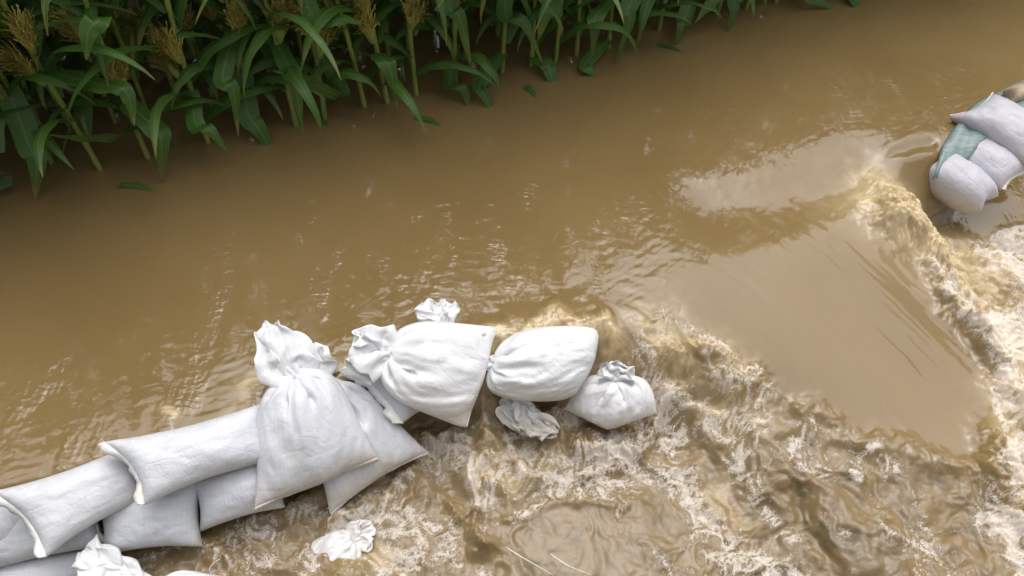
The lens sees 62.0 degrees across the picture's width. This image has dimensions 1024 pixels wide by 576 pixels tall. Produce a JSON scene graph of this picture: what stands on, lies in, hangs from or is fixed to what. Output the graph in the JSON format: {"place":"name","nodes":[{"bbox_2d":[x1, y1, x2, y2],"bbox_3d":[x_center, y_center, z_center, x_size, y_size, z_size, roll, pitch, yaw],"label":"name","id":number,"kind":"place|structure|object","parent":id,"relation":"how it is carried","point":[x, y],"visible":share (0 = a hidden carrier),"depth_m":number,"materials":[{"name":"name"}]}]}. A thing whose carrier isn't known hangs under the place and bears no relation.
{"place":"outdoors","nodes":[
{"label":"outdoors","id":0,"kind":"place"},
{"bbox_2d":[0,10,33,189],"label":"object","id":1,"kind":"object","parent":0,"point":[6,181],"depth_m":3.53,"materials":[{"name":"green plant"}]},
{"bbox_2d":[0,0,1023,575],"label":"water","id":2,"kind":"structure","parent":0,"point":[782,232],"depth_m":3.54,"materials":[{"name":"brown liquid"}]},
{"bbox_2d":[0,37,59,117],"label":"corn plant","id":3,"kind":"object","parent":2,"relation":"in","point":[8,111],"visible":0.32,"depth_m":3.48,"materials":[{"name":"green plant"}]},
{"bbox_2d":[0,5,61,115],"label":"corn plant","id":4,"kind":"object","parent":2,"relation":"in","point":[43,108],"visible":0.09,"depth_m":3.73,"materials":[{"name":"green plant"}]},
{"bbox_2d":[0,4,72,128],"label":"corn plant","id":5,"kind":"object","parent":2,"relation":"in","point":[21,49],"visible":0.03,"depth_m":3.70,"materials":[{"name":"green plant"}]},
{"bbox_2d":[0,39,73,75],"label":"corn plant","id":6,"kind":"object","parent":2,"relation":"in","point":[5,71],"visible":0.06,"depth_m":3.60,"materials":[{"name":"green plant"}]},
{"bbox_2d":[0,549,83,575],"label":"sandbag","id":7,"kind":"object","parent":2,"relation":"on","point":[59,564],"visible":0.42,"depth_m":2.94,"materials":[{"name":"white fabric"}]},
{"bbox_2d":[19,6,66,45],"bbox_3d":[-2.156,-1.433,3.575,1.145,2.591,0.599,25,55,15],"label":"corn plant","id":8,"kind":"object","parent":2,"relation":"in","point":[49,37],"visible":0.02,"depth_m":3.81,"materials":[{"name":"green plant"}]},
{"bbox_2d":[0,3,94,125],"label":"corn plant","id":9,"kind":"object","parent":2,"relation":"in","point":[10,77],"visible":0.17,"depth_m":3.69,"materials":[{"name":"green plant"}]},
{"bbox_2d":[0,518,103,567],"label":"sandbag","id":10,"kind":"object","parent":2,"relation":"on","point":[17,544],"visible":0.32,"depth_m":2.89,"materials":[{"name":"beige fabric"}]},
{"bbox_2d":[0,507,20,540],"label":"sandbag","id":11,"kind":"object","parent":10,"relation":"on","point":[8,520],"visible":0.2,"depth_m":2.88,"materials":[{"name":"beige fabric"}]},
{"bbox_2d":[0,1,135,199],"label":"corn plant","id":12,"kind":"object","parent":2,"relation":"in","point":[24,127],"visible":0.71,"depth_m":3.48,"materials":[{"name":"green plant"}]},
{"bbox_2d":[0,0,154,176],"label":"corn plant","id":13,"kind":"object","parent":2,"relation":"in","point":[29,34],"visible":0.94,"depth_m":3.28,"materials":[{"name":"green plant"}]},
{"bbox_2d":[43,9,128,69],"bbox_3d":[-2.077,-1.523,3.588,0.687,2.689,1.277,20,54,12],"label":"corn plant","id":14,"kind":"object","parent":2,"relation":"in","point":[70,61],"visible":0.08,"depth_m":4.08,"materials":[{"name":"green plant"}]},
{"bbox_2d":[37,0,147,152],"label":"corn plant","id":15,"kind":"object","parent":2,"relation":"in","point":[121,35],"visible":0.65,"depth_m":3.64,"materials":[{"name":"green plant"}]},
{"bbox_2d":[56,0,141,68],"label":"corn plant","id":16,"kind":"object","parent":2,"relation":"in","point":[58,64],"visible":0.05,"depth_m":3.80,"materials":[{"name":"green plant"}]},
{"bbox_2d":[35,0,178,135],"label":"corn plant","id":17,"kind":"object","parent":2,"relation":"in","point":[110,40],"visible":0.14,"depth_m":3.62,"materials":[{"name":"green plant"}]},
{"bbox_2d":[6,0,232,181],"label":"corn plant","id":18,"kind":"object","parent":2,"relation":"in","point":[113,68],"visible":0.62,"depth_m":3.52,"materials":[{"name":"green plant"}]},
{"bbox_2d":[107,28,144,76],"bbox_3d":[-1.841,-1.542,3.693,1.100,2.520,0.470,33,57,21],"label":"corn plant","id":19,"kind":"object","parent":2,"relation":"in","point":[142,61],"visible":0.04,"depth_m":4.24,"materials":[{"name":"green plant"}]},
{"bbox_2d":[118,182,155,192],"bbox_3d":[-1.639,-0.445,3.740,0.184,0.010,0.042,8,52,4],"label":"floating leaf","id":20,"kind":"object","parent":2,"relation":"on","point":[134,185],"visible":1,"depth_m":3.74,"materials":[{"name":"green plant"}]},
{"bbox_2d":[70,534,218,575],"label":"sandbag","id":21,"kind":"object","parent":2,"relation":"on","point":[95,557],"visible":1,"depth_m":2.89,"materials":[{"name":"beige fabric"}]},
{"bbox_2d":[102,483,201,551],"bbox_3d":[-1.272,0.819,3.035,0.385,0.215,0.232,-8,53,-9],"label":"sandbag","id":22,"kind":"object","parent":2,"relation":"on","point":[156,523],"visible":0.66,"depth_m":2.96,"materials":[{"name":"white fabric"}]},
{"bbox_2d":[0,455,135,557],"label":"sandbag","id":23,"kind":"object","parent":22,"relation":"on","point":[55,512],"visible":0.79,"depth_m":2.81,"materials":[{"name":"beige fabric"}]},
{"bbox_2d":[48,0,256,100],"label":"corn plant","id":24,"kind":"object","parent":2,"relation":"in","point":[58,37],"visible":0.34,"depth_m":3.71,"materials":[{"name":"green plant"}]},
{"bbox_2d":[45,0,286,158],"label":"corn plant","id":25,"kind":"object","parent":2,"relation":"in","point":[196,121],"visible":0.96,"depth_m":3.56,"materials":[{"name":"green plant"}]},
{"bbox_2d":[140,0,195,58],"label":"corn plant","id":26,"kind":"object","parent":2,"relation":"in","point":[190,42],"visible":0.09,"depth_m":3.80,"materials":[{"name":"green plant"}]},
{"bbox_2d":[163,0,246,42],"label":"corn plant","id":27,"kind":"object","parent":2,"relation":"in","point":[220,33],"visible":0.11,"depth_m":4.12,"materials":[{"name":"green plant"}]},
{"bbox_2d":[136,0,282,118],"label":"corn plant","id":28,"kind":"object","parent":2,"relation":"in","point":[150,11],"visible":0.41,"depth_m":3.70,"materials":[{"name":"green plant"}]},
{"bbox_2d":[150,0,284,100],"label":"corn plant","id":29,"kind":"object","parent":2,"relation":"in","point":[206,74],"visible":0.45,"depth_m":3.83,"materials":[{"name":"green plant"}]},
{"bbox_2d":[159,0,313,83],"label":"corn plant","id":30,"kind":"object","parent":2,"relation":"in","point":[166,17],"visible":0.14,"depth_m":3.94,"materials":[{"name":"green plant"}]},
{"bbox_2d":[196,464,284,531],"bbox_3d":[-0.980,0.725,3.107,0.367,0.216,0.216,-14,54,-13],"label":"sandbag","id":31,"kind":"object","parent":2,"relation":"on","point":[226,497],"visible":0.52,"depth_m":3.01,"materials":[{"name":"white fabric"}]},
{"bbox_2d":[98,404,259,504],"bbox_3d":[-1.102,0.584,2.953,0.573,0.226,0.271,-14,54,-13],"label":"sandbag","id":32,"kind":"object","parent":31,"relation":"on","point":[161,464],"visible":0.91,"depth_m":2.88,"materials":[{"name":"beige fabric"}]},
{"bbox_2d":[171,0,325,144],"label":"corn plant","id":33,"kind":"object","parent":2,"relation":"in","point":[246,114],"visible":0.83,"depth_m":3.64,"materials":[{"name":"green plant"}]},
{"bbox_2d":[236,0,307,87],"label":"corn plant","id":34,"kind":"object","parent":2,"relation":"in","point":[256,10],"visible":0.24,"depth_m":3.66,"materials":[{"name":"green plant"}]},
{"bbox_2d":[211,0,340,133],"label":"corn plant","id":35,"kind":"object","parent":2,"relation":"in","point":[297,90],"visible":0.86,"depth_m":3.62,"materials":[{"name":"green plant"}]},
{"bbox_2d":[195,0,381,119],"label":"corn plant","id":36,"kind":"object","parent":2,"relation":"in","point":[311,9],"visible":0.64,"depth_m":3.73,"materials":[{"name":"green plant"}]},
{"bbox_2d":[270,7,319,42],"bbox_3d":[-0.996,-1.845,3.916,0.878,2.657,1.027,-23,57,-19],"label":"corn plant","id":37,"kind":"object","parent":2,"relation":"in","point":[294,37],"visible":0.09,"depth_m":4.40,"materials":[{"name":"green plant"}]},
{"bbox_2d":[321,118,329,128],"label":"floating leaf","id":38,"kind":"object","parent":2,"relation":"on","point":[324,121],"visible":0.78,"depth_m":4.05,"materials":[{"name":"green plant"}]},
{"bbox_2d":[285,0,372,51],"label":"corn plant","id":39,"kind":"object","parent":2,"relation":"in","point":[289,31],"visible":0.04,"depth_m":4.07,"materials":[{"name":"green plant"}]},
{"bbox_2d":[242,0,437,107],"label":"corn plant","id":40,"kind":"object","parent":2,"relation":"in","point":[381,13],"visible":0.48,"depth_m":3.79,"materials":[{"name":"green plant"}]},
{"bbox_2d":[311,518,375,560],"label":"sandbag","id":41,"kind":"object","parent":2,"relation":"on","point":[354,539],"visible":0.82,"depth_m":3.13,"materials":[{"name":"beige fabric"}]},
{"bbox_2d":[341,12,352,54],"bbox_3d":[-0.835,-1.845,4.023,1.004,2.499,0.700,-19,55,-17],"label":"corn plant","id":42,"kind":"object","parent":2,"relation":"in","point":[345,39],"visible":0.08,"depth_m":4.35,"materials":[{"name":"green plant"}]},
{"bbox_2d":[300,0,424,132],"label":"corn plant","id":43,"kind":"object","parent":2,"relation":"in","point":[386,63],"visible":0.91,"depth_m":3.82,"materials":[{"name":"green plant"}]},
{"bbox_2d":[313,342,430,515],"bbox_3d":[-0.599,0.469,3.184,0.428,0.409,0.496,-23,57,-19],"label":"sandbag","id":44,"kind":"object","parent":2,"relation":"on","point":[395,445],"visible":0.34,"depth_m":3.16,"materials":[{"name":"beige fabric"}]},
{"bbox_2d":[253,320,378,512],"bbox_3d":[-0.794,0.423,3.069,0.473,0.418,0.521,-18,55,-16],"label":"sandbag","id":45,"kind":"object","parent":44,"relation":"on","point":[310,433],"visible":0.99,"depth_m":3.01,"materials":[{"name":"beige fabric"}]},
{"bbox_2d":[341,367,419,423],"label":"sandbag","id":46,"kind":"object","parent":44,"relation":"on","point":[396,411],"visible":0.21,"depth_m":3.17,"materials":[{"name":"beige fabric"}]},
{"bbox_2d":[344,321,496,426],"bbox_3d":[-0.327,0.279,3.182,0.549,0.375,0.349,4,52,0],"label":"sandbag","id":47,"kind":"object","parent":46,"relation":"on","point":[437,369],"visible":1,"depth_m":3.10,"materials":[{"name":"beige fabric"}]},
{"bbox_2d":[352,0,422,60],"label":"corn plant","id":48,"kind":"object","parent":2,"relation":"in","point":[393,12],"visible":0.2,"depth_m":4.09,"materials":[{"name":"green plant"}]},
{"bbox_2d":[297,0,496,95],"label":"corn plant","id":49,"kind":"object","parent":2,"relation":"in","point":[413,11],"visible":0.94,"depth_m":3.95,"materials":[{"name":"green plant"}]},
{"bbox_2d":[394,18,408,81],"bbox_3d":[-0.525,-1.714,3.791,0.899,2.779,0.694,17,53,10],"label":"corn plant","id":50,"kind":"object","parent":2,"relation":"in","point":[401,60],"visible":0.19,"depth_m":4.10,"materials":[{"name":"green plant"}]},
{"bbox_2d":[371,0,452,57],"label":"corn plant","id":51,"kind":"object","parent":2,"relation":"in","point":[433,21],"visible":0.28,"depth_m":3.95,"materials":[{"name":"green plant"}]},
{"bbox_2d":[376,0,461,55],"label":"corn plant","id":52,"kind":"object","parent":2,"relation":"in","point":[449,31],"visible":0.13,"depth_m":4.40,"materials":[{"name":"green plant"}]},
{"bbox_2d":[414,115,444,128],"bbox_3d":[-0.391,-0.802,4.087,0.169,0.009,0.041,19,53,11],"label":"floating leaf","id":53,"kind":"object","parent":2,"relation":"on","point":[428,119],"visible":0.85,"depth_m":4.09,"materials":[{"name":"green plant"}]},
{"bbox_2d":[414,298,459,322],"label":"sandbag","id":54,"kind":"object","parent":2,"relation":"on","point":[430,309],"visible":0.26,"depth_m":3.30,"materials":[{"name":"beige fabric"}]},
{"bbox_2d":[391,0,562,105],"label":"corn plant","id":55,"kind":"object","parent":2,"relation":"in","point":[454,11],"visible":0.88,"depth_m":4.00,"materials":[{"name":"green plant"}]},
{"bbox_2d":[435,0,541,107],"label":"corn plant","id":56,"kind":"object","parent":2,"relation":"in","point":[510,24],"visible":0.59,"depth_m":4.13,"materials":[{"name":"green plant"}]},
{"bbox_2d":[460,0,531,62],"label":"corn plant","id":57,"kind":"object","parent":2,"relation":"in","point":[524,2],"visible":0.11,"depth_m":4.15,"materials":[{"name":"green plant"}]},
{"bbox_2d":[424,0,592,81],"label":"corn plant","id":58,"kind":"object","parent":2,"relation":"in","point":[547,65],"visible":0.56,"depth_m":4.19,"materials":[{"name":"green plant"}]},
{"bbox_2d":[492,0,538,9],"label":"corn plant","id":59,"kind":"object","parent":2,"relation":"in","point":[516,2],"visible":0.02,"depth_m":4.42,"materials":[{"name":"green plant"}]},
{"bbox_2d":[495,397,559,441],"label":"sandbag","id":60,"kind":"object","parent":2,"relation":"on","point":[529,419],"visible":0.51,"depth_m":3.33,"materials":[{"name":"beige fabric"}]},
{"bbox_2d":[486,326,598,401],"bbox_3d":[0.109,0.288,3.276,0.436,0.256,0.277,4,52,0],"label":"sandbag","id":61,"kind":"object","parent":60,"relation":"on","point":[549,363],"visible":0.99,"depth_m":3.19,"materials":[{"name":"beige fabric"}]},
{"bbox_2d":[494,0,563,36],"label":"corn plant","id":62,"kind":"object","parent":2,"relation":"in","point":[497,29],"visible":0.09,"depth_m":4.48,"materials":[{"name":"green plant"}]},
{"bbox_2d":[505,547,552,574],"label":"straw","id":63,"kind":"object","parent":2,"relation":"on","point":[526,559],"visible":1,"depth_m":3.07,"materials":[{"name":"beige"}]},
{"bbox_2d":[523,85,537,98],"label":"floating leaf","id":64,"kind":"object","parent":2,"relation":"on","point":[529,88],"visible":1,"depth_m":4.26,"materials":[{"name":"green plant"}]},
{"bbox_2d":[494,0,571,26],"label":"corn plant","id":65,"kind":"object","parent":2,"relation":"in","point":[530,1],"visible":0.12,"depth_m":4.38,"materials":[{"name":"green plant"}]},
{"bbox_2d":[517,0,584,55],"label":"corn plant","id":66,"kind":"object","parent":2,"relation":"in","point":[578,15],"visible":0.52,"depth_m":4.19,"materials":[{"name":"green plant"}]},
{"bbox_2d":[486,0,636,62],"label":"corn plant","id":67,"kind":"object","parent":2,"relation":"in","point":[583,25],"visible":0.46,"depth_m":4.20,"materials":[{"name":"green plant"}]},
{"bbox_2d":[550,554,590,574],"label":"straw","id":68,"kind":"object","parent":2,"relation":"on","point":[566,564],"visible":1,"depth_m":3.07,"materials":[{"name":"beige"}]},
{"bbox_2d":[145,232,1023,574],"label":"spray","id":69,"kind":"object","parent":2,"relation":"on","point":[729,456],"visible":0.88,"depth_m":3.32,"materials":[{"name":"beige liquid"}]},
{"bbox_2d":[564,360,656,429],"bbox_3d":[0.394,0.425,3.335,0.372,0.288,0.197,4,52,0],"label":"sandbag","id":70,"kind":"object","parent":2,"relation":"on","point":[613,394],"visible":0.99,"depth_m":3.29,"materials":[{"name":"beige fabric"}]},
{"bbox_2d":[579,0,689,75],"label":"corn plant","id":71,"kind":"object","parent":2,"relation":"in","point":[598,13],"visible":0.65,"depth_m":4.31,"materials":[{"name":"green plant"}]},
{"bbox_2d":[605,0,678,19],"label":"corn plant","id":72,"kind":"object","parent":2,"relation":"in","point":[606,17],"visible":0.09,"depth_m":4.34,"materials":[{"name":"green plant"}]},
{"bbox_2d":[638,0,667,39],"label":"corn plant","id":73,"kind":"object","parent":2,"relation":"in","point":[646,7],"visible":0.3,"depth_m":4.26,"materials":[{"name":"green plant"}]},
{"bbox_2d":[618,0,718,19],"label":"corn plant","id":74,"kind":"object","parent":2,"relation":"in","point":[656,4],"visible":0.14,"depth_m":4.50,"materials":[{"name":"green plant"}]},
{"bbox_2d":[616,0,722,63],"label":"corn plant","id":75,"kind":"object","parent":2,"relation":"in","point":[629,8],"visible":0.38,"depth_m":4.30,"materials":[{"name":"green plant"}]},
{"bbox_2d":[658,43,683,53],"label":"floating leaf","id":76,"kind":"object","parent":2,"relation":"on","point":[666,45],"visible":1,"depth_m":4.53,"materials":[{"name":"green plant"}]},
{"bbox_2d":[675,0,698,45],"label":"corn plant","id":77,"kind":"object","parent":2,"relation":"in","point":[687,12],"visible":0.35,"depth_m":4.50,"materials":[{"name":"green plant"}]},
{"bbox_2d":[694,0,754,23],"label":"corn plant","id":78,"kind":"object","parent":2,"relation":"in","point":[704,11],"visible":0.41,"depth_m":4.48,"materials":[{"name":"green plant"}]},
{"bbox_2d":[727,0,749,30],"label":"corn plant","id":79,"kind":"object","parent":2,"relation":"in","point":[733,6],"visible":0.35,"depth_m":4.57,"materials":[{"name":"green plant"}]},
{"bbox_2d":[805,0,834,8],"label":"corn plant","id":80,"kind":"object","parent":2,"relation":"in","point":[824,4],"visible":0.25,"depth_m":4.77,"materials":[{"name":"green plant"}]},
{"bbox_2d":[850,0,859,6],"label":"corn plant","id":81,"kind":"object","parent":2,"relation":"in","point":[854,3],"visible":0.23,"depth_m":4.83,"materials":[{"name":"green plant"}]},
{"bbox_2d":[929,154,997,213],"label":"sandbag","id":82,"kind":"object","parent":2,"relation":"on","point":[961,184],"visible":0.84,"depth_m":4.08,"materials":[{"name":"white fabric"}]},
{"bbox_2d":[968,137,1023,190],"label":"sandbag","id":83,"kind":"object","parent":82,"relation":"on","point":[1002,167],"visible":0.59,"depth_m":4.09,"materials":[{"name":"beige fabric"}]},
{"bbox_2d":[932,81,1023,178],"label":"tarpaulin","id":84,"kind":"object","parent":2,"relation":"on","point":[963,140],"visible":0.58,"depth_m":4.15,"materials":[{"name":"teal plastic"}]},
{"bbox_2d":[950,92,1023,164],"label":"sandbag","id":85,"kind":"object","parent":84,"relation":"on","point":[998,119],"visible":0.85,"depth_m":4.12,"materials":[{"name":"white fabric"}]},
{"bbox_2d":[1003,83,1023,102],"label":"sandbag","id":86,"kind":"object","parent":84,"relation":"on","point":[1015,93],"visible":0.61,"depth_m":4.30,"materials":[{"name":"beige fabric"}]}
]}

